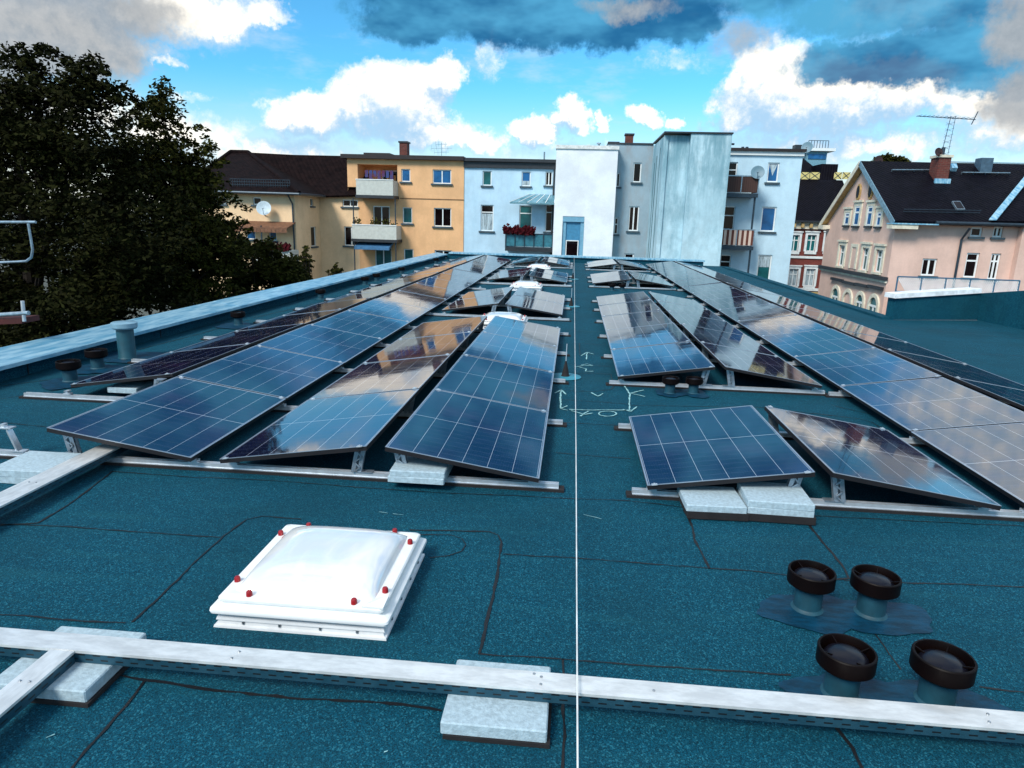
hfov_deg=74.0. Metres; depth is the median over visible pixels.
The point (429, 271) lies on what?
solar panel
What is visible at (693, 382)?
pipe vent
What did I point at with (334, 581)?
skylight
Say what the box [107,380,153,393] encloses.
concrete paver
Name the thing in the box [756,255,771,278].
window
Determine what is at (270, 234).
window
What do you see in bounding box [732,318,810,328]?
mounting rail
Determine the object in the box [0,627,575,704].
cable duct
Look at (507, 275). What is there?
solar panel
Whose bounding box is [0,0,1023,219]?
sky
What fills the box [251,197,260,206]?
window
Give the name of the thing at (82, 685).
concrete paver
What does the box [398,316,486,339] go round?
solar panel
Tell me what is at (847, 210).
window
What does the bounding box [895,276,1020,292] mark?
terrace railing
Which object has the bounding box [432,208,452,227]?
window
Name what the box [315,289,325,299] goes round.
pipe vent
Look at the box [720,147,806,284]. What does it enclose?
cool white apartment block
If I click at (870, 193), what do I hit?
oval window
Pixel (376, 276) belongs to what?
pipe vent
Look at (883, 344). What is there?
solar panel
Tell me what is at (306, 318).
solar panel
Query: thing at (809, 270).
window
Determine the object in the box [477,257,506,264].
solar panel
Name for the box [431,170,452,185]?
window
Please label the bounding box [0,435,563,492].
mounting rail
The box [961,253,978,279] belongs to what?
window
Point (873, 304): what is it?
arched window
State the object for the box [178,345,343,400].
solar panel
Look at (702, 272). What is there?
solar panel
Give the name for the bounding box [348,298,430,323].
solar panel
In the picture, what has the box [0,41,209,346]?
broadleaf tree
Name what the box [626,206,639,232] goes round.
window
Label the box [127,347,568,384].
mounting rail
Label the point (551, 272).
solar panel
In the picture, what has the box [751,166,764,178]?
satellite dish
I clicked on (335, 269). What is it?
slender sapling
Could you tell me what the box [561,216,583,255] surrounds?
door
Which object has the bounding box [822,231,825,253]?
window
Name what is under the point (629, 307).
solar panel
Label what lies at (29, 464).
concrete paver
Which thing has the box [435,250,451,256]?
window
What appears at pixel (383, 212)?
balcony door
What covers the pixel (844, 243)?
window
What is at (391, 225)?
ochre apartment block
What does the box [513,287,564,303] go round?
solar panel
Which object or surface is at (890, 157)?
broadleaf tree
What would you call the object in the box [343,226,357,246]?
window
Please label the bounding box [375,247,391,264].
balcony door
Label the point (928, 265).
window
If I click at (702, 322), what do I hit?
solar panel
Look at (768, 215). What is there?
window
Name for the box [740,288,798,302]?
solar panel
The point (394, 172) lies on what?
balcony door
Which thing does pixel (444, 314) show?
mounting rail
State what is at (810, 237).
window
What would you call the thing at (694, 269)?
solar panel
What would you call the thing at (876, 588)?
pipe vent
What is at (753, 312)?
solar panel
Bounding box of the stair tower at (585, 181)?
[552,133,634,256]
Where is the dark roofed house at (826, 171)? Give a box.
[792,145,837,179]
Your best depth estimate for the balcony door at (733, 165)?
38.34 m
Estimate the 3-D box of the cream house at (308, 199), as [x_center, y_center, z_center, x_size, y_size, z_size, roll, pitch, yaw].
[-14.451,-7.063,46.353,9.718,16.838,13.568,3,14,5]
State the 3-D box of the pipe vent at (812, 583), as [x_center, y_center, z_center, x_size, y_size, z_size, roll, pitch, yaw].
[1.534,1.061,3.506,0.230,0.222,0.230,3,14,5]
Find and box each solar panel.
[47,376,285,461]
[70,344,250,387]
[170,323,303,351]
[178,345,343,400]
[220,389,419,462]
[236,309,341,330]
[257,324,382,364]
[282,297,370,315]
[308,354,450,399]
[313,310,409,340]
[322,289,393,302]
[347,282,411,294]
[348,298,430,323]
[362,332,471,363]
[371,277,426,286]
[378,290,446,310]
[385,388,548,482]
[390,272,438,280]
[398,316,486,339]
[399,283,459,299]
[405,268,448,275]
[416,277,469,291]
[417,265,457,271]
[430,262,465,267]
[433,273,478,285]
[434,354,553,411]
[439,259,472,264]
[442,268,486,279]
[442,294,506,311]
[448,257,478,261]
[454,255,483,259]
[454,265,492,274]
[457,286,513,299]
[463,262,497,271]
[463,331,557,371]
[470,259,502,267]
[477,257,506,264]
[482,315,559,345]
[483,255,510,262]
[487,271,527,280]
[494,267,531,274]
[505,294,563,315]
[511,258,539,263]
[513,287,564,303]
[515,256,541,260]
[529,271,566,283]
[533,267,567,277]
[542,258,568,265]
[544,256,569,262]
[587,259,613,264]
[588,261,616,267]
[590,270,625,277]
[591,274,631,283]
[596,291,650,305]
[599,300,660,316]
[602,310,672,331]
[605,323,689,350]
[611,341,714,378]
[615,259,642,265]
[618,261,648,269]
[627,270,665,280]
[629,405,814,489]
[631,274,673,286]
[646,261,676,266]
[648,291,706,308]
[650,263,682,270]
[655,266,688,273]
[656,300,724,320]
[660,269,698,277]
[666,273,707,281]
[667,311,744,335]
[673,277,720,287]
[674,261,704,267]
[680,264,712,270]
[681,323,778,356]
[682,283,733,293]
[687,266,722,274]
[691,288,749,300]
[695,270,734,278]
[699,341,821,387]
[703,295,770,310]
[704,273,747,283]
[714,277,764,289]
[718,304,797,322]
[726,282,780,295]
[737,315,829,337]
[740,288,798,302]
[757,295,826,312]
[761,328,875,358]
[764,405,1000,510]
[778,304,860,325]
[793,348,941,387]
[804,315,903,341]
[839,329,962,362]
[839,377,1023,433]
[886,348,1023,389]
[911,423,1023,506]
[953,376,1023,409]
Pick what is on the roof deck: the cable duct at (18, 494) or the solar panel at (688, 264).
the cable duct at (18, 494)
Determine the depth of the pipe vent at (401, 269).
22.82 m
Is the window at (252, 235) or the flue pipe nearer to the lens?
the flue pipe
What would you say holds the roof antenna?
on the pink house at (884, 224)
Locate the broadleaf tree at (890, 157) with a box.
[871,152,910,161]
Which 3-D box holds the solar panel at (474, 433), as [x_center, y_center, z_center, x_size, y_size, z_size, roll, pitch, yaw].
[-0.283,0.370,5.723,1.134,0.048,1.736,11,14,3]
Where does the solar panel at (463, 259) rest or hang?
on the mounting rail at (528, 265)
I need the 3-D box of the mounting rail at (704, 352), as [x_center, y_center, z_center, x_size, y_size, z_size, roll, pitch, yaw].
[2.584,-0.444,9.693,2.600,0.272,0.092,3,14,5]
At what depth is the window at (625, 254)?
41.92 m
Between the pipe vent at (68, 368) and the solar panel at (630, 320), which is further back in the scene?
the solar panel at (630, 320)
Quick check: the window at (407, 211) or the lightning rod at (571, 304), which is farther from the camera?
the window at (407, 211)
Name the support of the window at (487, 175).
in the pale blue house at (499, 195)
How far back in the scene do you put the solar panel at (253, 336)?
9.38 m
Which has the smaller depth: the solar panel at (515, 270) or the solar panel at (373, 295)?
the solar panel at (373, 295)
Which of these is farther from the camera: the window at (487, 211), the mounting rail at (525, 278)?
the window at (487, 211)
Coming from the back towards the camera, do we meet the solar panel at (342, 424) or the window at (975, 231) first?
the window at (975, 231)
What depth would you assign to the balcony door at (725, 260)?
39.55 m
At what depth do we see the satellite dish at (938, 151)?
33.16 m
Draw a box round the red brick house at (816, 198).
[787,172,850,293]
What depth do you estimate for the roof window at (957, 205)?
31.74 m
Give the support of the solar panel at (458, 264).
on the mounting rail
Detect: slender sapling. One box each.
[296,245,315,279]
[325,262,343,275]
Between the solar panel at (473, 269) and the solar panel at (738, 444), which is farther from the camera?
the solar panel at (473, 269)
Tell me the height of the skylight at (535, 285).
0.243 m
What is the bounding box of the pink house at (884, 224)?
[818,147,1023,314]
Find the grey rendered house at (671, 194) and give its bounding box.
[606,131,734,265]
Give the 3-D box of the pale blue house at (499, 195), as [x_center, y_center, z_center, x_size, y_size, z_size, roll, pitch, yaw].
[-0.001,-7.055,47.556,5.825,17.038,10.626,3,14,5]
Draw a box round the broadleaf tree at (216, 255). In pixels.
[97,75,255,314]
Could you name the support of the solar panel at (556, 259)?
on the mounting rail at (546, 263)
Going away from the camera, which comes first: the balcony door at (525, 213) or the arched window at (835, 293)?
the arched window at (835, 293)
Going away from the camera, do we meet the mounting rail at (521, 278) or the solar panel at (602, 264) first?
the mounting rail at (521, 278)
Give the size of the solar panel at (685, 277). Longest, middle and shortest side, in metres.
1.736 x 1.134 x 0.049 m
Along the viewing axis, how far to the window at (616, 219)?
41.54 m
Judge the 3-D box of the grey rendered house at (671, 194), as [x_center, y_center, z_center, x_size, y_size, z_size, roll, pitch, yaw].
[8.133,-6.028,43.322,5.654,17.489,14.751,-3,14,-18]
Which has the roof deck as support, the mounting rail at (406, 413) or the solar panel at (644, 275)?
the mounting rail at (406, 413)
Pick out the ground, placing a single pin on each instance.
(141, 309)
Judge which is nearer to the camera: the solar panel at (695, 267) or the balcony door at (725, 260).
the solar panel at (695, 267)
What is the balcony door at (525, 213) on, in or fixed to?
in the pale blue house at (499, 195)
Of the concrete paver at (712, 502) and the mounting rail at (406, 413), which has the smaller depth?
the concrete paver at (712, 502)
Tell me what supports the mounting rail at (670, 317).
on the roof deck
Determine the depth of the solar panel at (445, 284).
17.68 m
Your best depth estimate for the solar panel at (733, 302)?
15.40 m
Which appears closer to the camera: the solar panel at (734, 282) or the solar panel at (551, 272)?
the solar panel at (734, 282)
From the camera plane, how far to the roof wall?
14.88 m
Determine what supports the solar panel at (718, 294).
on the mounting rail
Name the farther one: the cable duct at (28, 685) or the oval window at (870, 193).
the oval window at (870, 193)
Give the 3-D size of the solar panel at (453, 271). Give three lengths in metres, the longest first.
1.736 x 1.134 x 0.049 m
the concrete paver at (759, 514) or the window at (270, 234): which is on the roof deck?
the concrete paver at (759, 514)
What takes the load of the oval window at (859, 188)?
in the pink house at (884, 224)
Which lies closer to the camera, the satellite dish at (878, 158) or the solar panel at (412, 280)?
the solar panel at (412, 280)
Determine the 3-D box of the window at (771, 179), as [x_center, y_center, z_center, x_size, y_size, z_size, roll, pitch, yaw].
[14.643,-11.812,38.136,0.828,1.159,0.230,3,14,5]
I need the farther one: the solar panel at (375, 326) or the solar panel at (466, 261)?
the solar panel at (466, 261)
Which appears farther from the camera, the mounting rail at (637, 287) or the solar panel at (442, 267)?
the solar panel at (442, 267)
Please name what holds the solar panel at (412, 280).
on the mounting rail at (479, 288)
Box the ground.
[0,209,583,337]
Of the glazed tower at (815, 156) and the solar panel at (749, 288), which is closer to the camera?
the solar panel at (749, 288)
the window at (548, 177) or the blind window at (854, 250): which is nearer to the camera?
the blind window at (854, 250)
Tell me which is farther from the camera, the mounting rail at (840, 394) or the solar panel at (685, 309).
the solar panel at (685, 309)
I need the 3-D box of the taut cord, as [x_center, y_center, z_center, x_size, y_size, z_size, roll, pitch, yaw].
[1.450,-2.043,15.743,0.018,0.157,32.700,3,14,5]
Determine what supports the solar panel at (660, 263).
on the mounting rail
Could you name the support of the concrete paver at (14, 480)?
on the roof deck
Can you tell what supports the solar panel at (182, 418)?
on the mounting rail at (357, 471)
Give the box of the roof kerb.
[722,266,890,319]
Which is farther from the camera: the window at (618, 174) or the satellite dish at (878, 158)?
the window at (618, 174)
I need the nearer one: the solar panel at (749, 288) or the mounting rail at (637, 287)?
the solar panel at (749, 288)
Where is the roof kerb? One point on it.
(853, 307)
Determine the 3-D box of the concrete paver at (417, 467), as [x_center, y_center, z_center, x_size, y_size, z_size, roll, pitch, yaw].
[-0.668,0.603,5.063,0.400,0.044,0.390,2,14,3]
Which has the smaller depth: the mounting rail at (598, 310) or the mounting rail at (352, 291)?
the mounting rail at (598, 310)
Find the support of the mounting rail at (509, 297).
on the roof deck
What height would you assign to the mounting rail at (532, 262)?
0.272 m
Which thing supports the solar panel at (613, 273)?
on the mounting rail at (633, 282)
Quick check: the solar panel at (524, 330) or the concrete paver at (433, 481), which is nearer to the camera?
the concrete paver at (433, 481)
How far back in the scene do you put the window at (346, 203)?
43.71 m
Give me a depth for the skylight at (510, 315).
12.27 m
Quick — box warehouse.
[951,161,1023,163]
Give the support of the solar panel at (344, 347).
on the mounting rail at (464, 347)
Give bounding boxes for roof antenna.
[916,111,978,154]
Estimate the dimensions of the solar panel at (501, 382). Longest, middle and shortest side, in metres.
1.736 x 1.134 x 0.050 m
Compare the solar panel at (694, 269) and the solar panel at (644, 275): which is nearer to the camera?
the solar panel at (644, 275)
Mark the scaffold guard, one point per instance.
(21, 316)
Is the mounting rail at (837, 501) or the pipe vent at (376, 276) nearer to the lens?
the mounting rail at (837, 501)
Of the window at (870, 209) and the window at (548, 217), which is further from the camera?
the window at (548, 217)
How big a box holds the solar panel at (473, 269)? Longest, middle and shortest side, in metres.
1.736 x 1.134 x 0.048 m
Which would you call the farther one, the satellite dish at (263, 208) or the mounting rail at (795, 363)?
the satellite dish at (263, 208)
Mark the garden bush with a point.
(272, 268)
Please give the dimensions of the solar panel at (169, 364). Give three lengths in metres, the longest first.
1.736 x 1.134 x 0.048 m
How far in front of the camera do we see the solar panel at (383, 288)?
16.17 m
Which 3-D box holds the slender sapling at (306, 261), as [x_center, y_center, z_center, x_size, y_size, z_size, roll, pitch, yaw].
[-7.061,1.223,23.624,0.921,11.914,1.131,-2,14,-14]
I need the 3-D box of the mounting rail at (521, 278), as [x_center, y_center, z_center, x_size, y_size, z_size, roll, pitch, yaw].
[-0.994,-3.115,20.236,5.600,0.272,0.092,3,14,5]
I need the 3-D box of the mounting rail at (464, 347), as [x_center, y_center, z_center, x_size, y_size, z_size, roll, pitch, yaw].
[-1.941,-0.674,10.117,5.600,0.272,0.092,3,14,5]
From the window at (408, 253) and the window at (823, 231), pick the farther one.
the window at (823, 231)
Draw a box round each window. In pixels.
[246,232,255,240]
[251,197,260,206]
[269,229,277,241]
[311,227,318,247]
[340,200,358,208]
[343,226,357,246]
[399,169,411,183]
[401,207,413,224]
[404,249,412,258]
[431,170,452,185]
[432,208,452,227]
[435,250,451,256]
[479,205,494,232]
[481,171,492,186]
[520,172,531,187]
[543,172,552,186]
[543,205,551,232]
[613,218,618,235]
[616,173,620,188]
[624,253,633,256]
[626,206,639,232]
[631,163,641,183]
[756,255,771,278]
[758,207,776,233]
[764,163,779,183]
[787,265,802,287]
[791,231,803,253]
[802,265,817,287]
[804,231,820,253]
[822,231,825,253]
[830,277,843,300]
[835,240,848,267]
[841,280,854,303]
[842,207,852,226]
[848,244,859,268]
[851,200,863,227]
[854,282,867,307]
[856,184,861,199]
[857,242,872,272]
[863,200,876,227]
[866,284,883,312]
[868,186,872,199]
[870,243,886,274]
[873,206,883,228]
[918,258,937,276]
[951,201,964,209]
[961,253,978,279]
[967,227,984,238]
[984,253,999,281]
[990,227,1004,239]
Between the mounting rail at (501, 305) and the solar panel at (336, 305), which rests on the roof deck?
the mounting rail at (501, 305)
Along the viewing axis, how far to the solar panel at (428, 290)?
15.97 m
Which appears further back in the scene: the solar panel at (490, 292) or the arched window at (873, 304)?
the arched window at (873, 304)
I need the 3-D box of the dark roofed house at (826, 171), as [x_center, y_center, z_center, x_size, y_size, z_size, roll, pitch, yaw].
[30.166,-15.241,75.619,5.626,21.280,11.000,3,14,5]
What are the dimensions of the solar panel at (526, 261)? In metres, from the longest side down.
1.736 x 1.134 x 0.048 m
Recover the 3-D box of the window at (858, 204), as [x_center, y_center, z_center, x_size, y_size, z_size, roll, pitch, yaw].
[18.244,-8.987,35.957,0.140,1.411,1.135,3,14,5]
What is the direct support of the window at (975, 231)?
in the pink house at (884, 224)
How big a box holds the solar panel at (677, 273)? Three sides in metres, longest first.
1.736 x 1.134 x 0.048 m
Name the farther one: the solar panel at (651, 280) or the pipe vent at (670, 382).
the solar panel at (651, 280)
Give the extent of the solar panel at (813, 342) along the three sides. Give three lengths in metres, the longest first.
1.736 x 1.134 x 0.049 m
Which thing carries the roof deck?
on the ground
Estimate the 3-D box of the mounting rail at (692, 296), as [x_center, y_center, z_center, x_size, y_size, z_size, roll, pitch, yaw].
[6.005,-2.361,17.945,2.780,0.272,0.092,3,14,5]
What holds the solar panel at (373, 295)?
on the mounting rail at (501, 305)
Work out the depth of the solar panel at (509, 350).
8.96 m
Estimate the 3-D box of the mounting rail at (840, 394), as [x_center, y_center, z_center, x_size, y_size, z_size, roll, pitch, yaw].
[5.058,0.080,7.826,2.780,0.272,0.092,3,14,5]
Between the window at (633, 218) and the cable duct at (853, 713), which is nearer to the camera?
the cable duct at (853, 713)
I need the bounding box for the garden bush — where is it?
[210,226,311,301]
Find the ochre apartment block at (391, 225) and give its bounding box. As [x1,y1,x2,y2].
[340,141,465,269]
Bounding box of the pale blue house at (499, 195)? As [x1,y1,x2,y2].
[463,152,555,254]
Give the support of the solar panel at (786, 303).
on the mounting rail
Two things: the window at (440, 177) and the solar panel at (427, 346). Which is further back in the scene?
the window at (440, 177)
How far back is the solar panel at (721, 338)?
10.37 m
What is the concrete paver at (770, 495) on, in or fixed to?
on the concrete paver at (759, 514)
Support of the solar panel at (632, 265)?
on the mounting rail at (619, 267)
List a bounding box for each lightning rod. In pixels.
[553,346,580,379]
[563,293,579,306]
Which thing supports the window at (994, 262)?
in the pink house at (884, 224)
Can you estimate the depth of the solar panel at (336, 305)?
12.76 m
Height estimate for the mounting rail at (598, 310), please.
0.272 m
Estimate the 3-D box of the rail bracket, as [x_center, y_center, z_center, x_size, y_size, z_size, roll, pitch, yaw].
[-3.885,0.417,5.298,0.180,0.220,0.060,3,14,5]
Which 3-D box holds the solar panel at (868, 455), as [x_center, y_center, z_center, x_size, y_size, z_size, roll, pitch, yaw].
[2.821,0.522,5.448,1.134,0.048,1.736,11,14,3]
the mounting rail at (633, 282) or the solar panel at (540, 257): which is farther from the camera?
the solar panel at (540, 257)
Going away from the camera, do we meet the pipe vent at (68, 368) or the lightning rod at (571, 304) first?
the pipe vent at (68, 368)
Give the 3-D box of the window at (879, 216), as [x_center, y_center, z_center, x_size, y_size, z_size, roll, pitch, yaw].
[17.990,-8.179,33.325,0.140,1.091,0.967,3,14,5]
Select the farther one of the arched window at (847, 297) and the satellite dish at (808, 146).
the satellite dish at (808, 146)
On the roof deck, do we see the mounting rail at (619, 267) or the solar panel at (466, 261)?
the mounting rail at (619, 267)
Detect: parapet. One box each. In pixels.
[0,252,447,381]
[447,252,704,266]
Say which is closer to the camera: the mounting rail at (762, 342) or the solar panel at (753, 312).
the mounting rail at (762, 342)
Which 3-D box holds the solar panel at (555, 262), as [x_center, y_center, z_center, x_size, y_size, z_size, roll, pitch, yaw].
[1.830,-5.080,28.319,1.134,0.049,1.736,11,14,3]
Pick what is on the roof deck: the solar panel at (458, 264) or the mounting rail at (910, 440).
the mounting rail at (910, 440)
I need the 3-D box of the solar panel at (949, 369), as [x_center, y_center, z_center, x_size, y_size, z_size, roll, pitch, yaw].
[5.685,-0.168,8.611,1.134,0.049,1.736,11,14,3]
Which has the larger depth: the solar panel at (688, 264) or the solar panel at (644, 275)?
the solar panel at (688, 264)
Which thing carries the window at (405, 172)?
in the ochre apartment block at (391, 225)
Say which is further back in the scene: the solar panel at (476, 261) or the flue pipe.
the solar panel at (476, 261)
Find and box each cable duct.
[0,444,128,514]
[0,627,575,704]
[0,649,74,728]
[578,675,1023,743]
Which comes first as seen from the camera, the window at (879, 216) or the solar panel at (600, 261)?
the solar panel at (600, 261)
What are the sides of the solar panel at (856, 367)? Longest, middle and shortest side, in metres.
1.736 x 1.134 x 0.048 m
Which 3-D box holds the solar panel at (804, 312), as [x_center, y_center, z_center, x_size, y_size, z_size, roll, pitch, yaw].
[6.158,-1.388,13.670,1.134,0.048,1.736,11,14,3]
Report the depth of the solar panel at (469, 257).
29.70 m
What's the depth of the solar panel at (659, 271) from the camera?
25.56 m
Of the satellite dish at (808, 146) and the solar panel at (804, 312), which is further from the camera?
the satellite dish at (808, 146)
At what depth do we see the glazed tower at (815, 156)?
128.65 m
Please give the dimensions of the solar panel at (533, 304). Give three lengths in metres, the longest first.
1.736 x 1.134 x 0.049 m
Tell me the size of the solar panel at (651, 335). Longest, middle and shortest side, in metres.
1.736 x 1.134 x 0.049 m
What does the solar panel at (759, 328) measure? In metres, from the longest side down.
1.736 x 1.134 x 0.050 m
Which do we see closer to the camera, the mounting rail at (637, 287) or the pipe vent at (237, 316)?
the pipe vent at (237, 316)
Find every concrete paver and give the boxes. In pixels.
[0,451,81,477]
[0,476,28,483]
[0,626,145,707]
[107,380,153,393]
[388,465,452,484]
[390,456,449,478]
[440,660,551,748]
[677,486,748,520]
[736,487,815,524]
[737,481,814,510]
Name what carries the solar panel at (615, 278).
on the mounting rail at (637, 287)
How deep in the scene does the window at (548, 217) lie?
42.82 m
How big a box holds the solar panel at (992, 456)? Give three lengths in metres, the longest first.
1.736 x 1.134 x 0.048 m
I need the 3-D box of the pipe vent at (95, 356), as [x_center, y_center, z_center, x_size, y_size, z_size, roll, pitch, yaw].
[-5.070,-0.303,8.303,0.248,0.240,0.248,-2,14,-15]
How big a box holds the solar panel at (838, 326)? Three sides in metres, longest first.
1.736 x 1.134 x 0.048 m
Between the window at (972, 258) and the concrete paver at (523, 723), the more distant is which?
the window at (972, 258)
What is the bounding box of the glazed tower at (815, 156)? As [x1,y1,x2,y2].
[803,140,835,165]
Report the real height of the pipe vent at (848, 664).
0.222 m
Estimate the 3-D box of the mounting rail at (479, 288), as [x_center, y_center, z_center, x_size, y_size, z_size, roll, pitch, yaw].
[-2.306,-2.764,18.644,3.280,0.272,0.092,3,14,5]
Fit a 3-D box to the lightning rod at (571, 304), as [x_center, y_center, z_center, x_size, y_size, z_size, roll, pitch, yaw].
[1.357,-1.982,15.509,0.400,0.420,0.398,3,14,5]
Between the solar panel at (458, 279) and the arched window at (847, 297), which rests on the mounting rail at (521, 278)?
the solar panel at (458, 279)
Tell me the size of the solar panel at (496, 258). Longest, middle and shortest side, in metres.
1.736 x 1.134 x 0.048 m
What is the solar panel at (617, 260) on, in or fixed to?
on the mounting rail
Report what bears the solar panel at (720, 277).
on the mounting rail
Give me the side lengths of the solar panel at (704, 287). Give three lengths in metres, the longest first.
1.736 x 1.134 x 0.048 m
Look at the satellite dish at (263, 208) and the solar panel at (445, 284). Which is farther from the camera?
the satellite dish at (263, 208)
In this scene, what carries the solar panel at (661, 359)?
on the mounting rail at (704, 352)
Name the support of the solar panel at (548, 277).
on the mounting rail at (521, 278)
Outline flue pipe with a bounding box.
[110,320,137,358]
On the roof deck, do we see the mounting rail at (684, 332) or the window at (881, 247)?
the mounting rail at (684, 332)
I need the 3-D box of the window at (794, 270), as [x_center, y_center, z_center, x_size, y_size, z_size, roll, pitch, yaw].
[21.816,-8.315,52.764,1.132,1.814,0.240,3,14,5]
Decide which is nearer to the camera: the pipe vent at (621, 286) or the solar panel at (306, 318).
the solar panel at (306, 318)
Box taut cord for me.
[574,271,578,767]
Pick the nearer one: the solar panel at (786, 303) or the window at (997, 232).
the solar panel at (786, 303)
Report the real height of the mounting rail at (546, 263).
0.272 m
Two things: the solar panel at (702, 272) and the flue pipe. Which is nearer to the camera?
the flue pipe
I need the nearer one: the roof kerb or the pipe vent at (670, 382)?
the pipe vent at (670, 382)
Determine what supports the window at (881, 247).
in the pink house at (884, 224)
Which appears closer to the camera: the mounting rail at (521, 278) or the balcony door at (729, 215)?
the mounting rail at (521, 278)
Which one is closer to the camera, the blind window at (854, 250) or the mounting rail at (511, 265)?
the mounting rail at (511, 265)
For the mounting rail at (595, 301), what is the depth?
16.35 m
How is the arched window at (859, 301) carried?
in the pink house at (884, 224)
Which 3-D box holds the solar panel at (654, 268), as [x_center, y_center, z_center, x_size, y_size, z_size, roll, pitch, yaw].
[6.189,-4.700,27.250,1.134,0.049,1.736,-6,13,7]
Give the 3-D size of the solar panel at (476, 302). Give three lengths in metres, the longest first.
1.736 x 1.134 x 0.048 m
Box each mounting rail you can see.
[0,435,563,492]
[19,378,566,426]
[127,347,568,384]
[200,327,569,356]
[253,313,570,336]
[293,301,570,321]
[324,292,571,309]
[349,285,569,298]
[369,279,486,289]
[386,274,571,286]
[401,270,572,281]
[413,266,571,277]
[442,258,572,266]
[448,256,573,264]
[458,292,570,301]
[505,261,573,268]
[510,261,572,265]
[584,263,645,269]
[586,265,649,272]
[587,277,658,284]
[588,280,675,290]
[591,295,657,304]
[592,304,667,313]
[594,315,680,326]
[597,329,696,342]
[601,347,718,363]
[606,370,827,395]
[614,414,927,446]
[626,476,1023,521]
[685,290,791,300]
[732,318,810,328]
[756,340,880,349]
[788,352,984,372]
[824,381,1013,405]
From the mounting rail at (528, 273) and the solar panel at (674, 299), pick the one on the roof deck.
the mounting rail at (528, 273)
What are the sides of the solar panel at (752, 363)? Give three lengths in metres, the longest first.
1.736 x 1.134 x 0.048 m
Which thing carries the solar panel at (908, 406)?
on the mounting rail at (910, 440)
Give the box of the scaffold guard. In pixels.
[0,221,39,323]
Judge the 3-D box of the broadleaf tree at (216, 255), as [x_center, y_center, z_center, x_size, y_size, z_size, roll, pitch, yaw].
[-8.946,0.198,18.553,3.782,16.209,4.260,-11,18,-41]
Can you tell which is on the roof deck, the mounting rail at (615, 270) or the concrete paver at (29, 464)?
the mounting rail at (615, 270)
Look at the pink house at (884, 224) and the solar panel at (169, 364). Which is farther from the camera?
the pink house at (884, 224)
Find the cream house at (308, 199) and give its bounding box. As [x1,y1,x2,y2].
[200,150,368,289]
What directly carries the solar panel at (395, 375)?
on the mounting rail at (406, 413)
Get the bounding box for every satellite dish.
[256,201,270,215]
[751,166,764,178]
[801,142,812,160]
[874,156,882,160]
[935,148,942,155]
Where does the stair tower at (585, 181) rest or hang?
on the ground
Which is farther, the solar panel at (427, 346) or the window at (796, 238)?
the window at (796, 238)
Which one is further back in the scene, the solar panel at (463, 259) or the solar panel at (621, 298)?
the solar panel at (463, 259)
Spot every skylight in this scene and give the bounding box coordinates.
[209,522,426,640]
[482,311,528,328]
[510,280,542,290]
[527,264,550,270]
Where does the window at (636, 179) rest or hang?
in the grey rendered house at (671, 194)
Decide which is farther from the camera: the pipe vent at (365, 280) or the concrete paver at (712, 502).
the pipe vent at (365, 280)
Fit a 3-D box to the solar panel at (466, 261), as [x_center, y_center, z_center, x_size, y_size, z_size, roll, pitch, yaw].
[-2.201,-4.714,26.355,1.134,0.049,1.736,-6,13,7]
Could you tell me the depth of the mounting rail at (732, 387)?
8.08 m
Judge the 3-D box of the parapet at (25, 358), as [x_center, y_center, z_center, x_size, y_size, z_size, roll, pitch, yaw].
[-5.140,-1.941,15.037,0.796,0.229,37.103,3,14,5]
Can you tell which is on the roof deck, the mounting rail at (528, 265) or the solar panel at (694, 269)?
the mounting rail at (528, 265)
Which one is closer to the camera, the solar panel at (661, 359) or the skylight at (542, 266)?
the solar panel at (661, 359)
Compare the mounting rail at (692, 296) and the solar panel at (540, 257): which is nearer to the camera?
the mounting rail at (692, 296)
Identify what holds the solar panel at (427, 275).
on the mounting rail at (521, 278)
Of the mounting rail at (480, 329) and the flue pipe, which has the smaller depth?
the flue pipe
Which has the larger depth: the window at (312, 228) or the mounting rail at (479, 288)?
the window at (312, 228)
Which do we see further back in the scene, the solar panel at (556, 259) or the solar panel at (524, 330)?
the solar panel at (556, 259)
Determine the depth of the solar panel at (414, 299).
14.32 m
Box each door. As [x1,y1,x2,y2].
[373,206,389,224]
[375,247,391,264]
[382,170,396,180]
[519,205,531,227]
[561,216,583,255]
[720,255,730,266]
[723,206,735,228]
[728,162,737,174]
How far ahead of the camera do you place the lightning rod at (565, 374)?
8.52 m
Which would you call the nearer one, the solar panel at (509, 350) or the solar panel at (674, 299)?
the solar panel at (509, 350)
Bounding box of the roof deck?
[0,257,1023,767]
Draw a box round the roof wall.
[884,287,1023,329]
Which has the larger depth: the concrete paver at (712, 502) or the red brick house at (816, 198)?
the red brick house at (816, 198)
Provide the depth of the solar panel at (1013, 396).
7.30 m
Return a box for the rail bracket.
[0,423,28,452]
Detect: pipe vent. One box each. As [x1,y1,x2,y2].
[55,359,81,381]
[84,348,107,368]
[230,311,244,324]
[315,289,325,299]
[361,277,368,284]
[372,273,379,281]
[398,267,404,273]
[608,283,615,290]
[619,284,625,291]
[662,376,679,393]
[685,376,702,393]
[787,560,836,615]
[815,633,877,697]
[850,564,901,620]
[909,639,977,705]
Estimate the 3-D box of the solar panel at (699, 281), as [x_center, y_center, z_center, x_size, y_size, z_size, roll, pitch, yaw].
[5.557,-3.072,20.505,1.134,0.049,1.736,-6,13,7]
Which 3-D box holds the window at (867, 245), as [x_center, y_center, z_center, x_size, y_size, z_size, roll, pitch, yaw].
[18.075,-6.478,34.751,0.240,1.528,1.237,3,14,5]
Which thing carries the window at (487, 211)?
in the pale blue house at (499, 195)
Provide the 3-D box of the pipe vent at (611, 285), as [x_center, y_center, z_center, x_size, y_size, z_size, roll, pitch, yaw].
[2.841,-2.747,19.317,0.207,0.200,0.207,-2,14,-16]
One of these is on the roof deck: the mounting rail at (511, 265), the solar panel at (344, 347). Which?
the mounting rail at (511, 265)
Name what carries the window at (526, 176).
in the pale blue house at (499, 195)

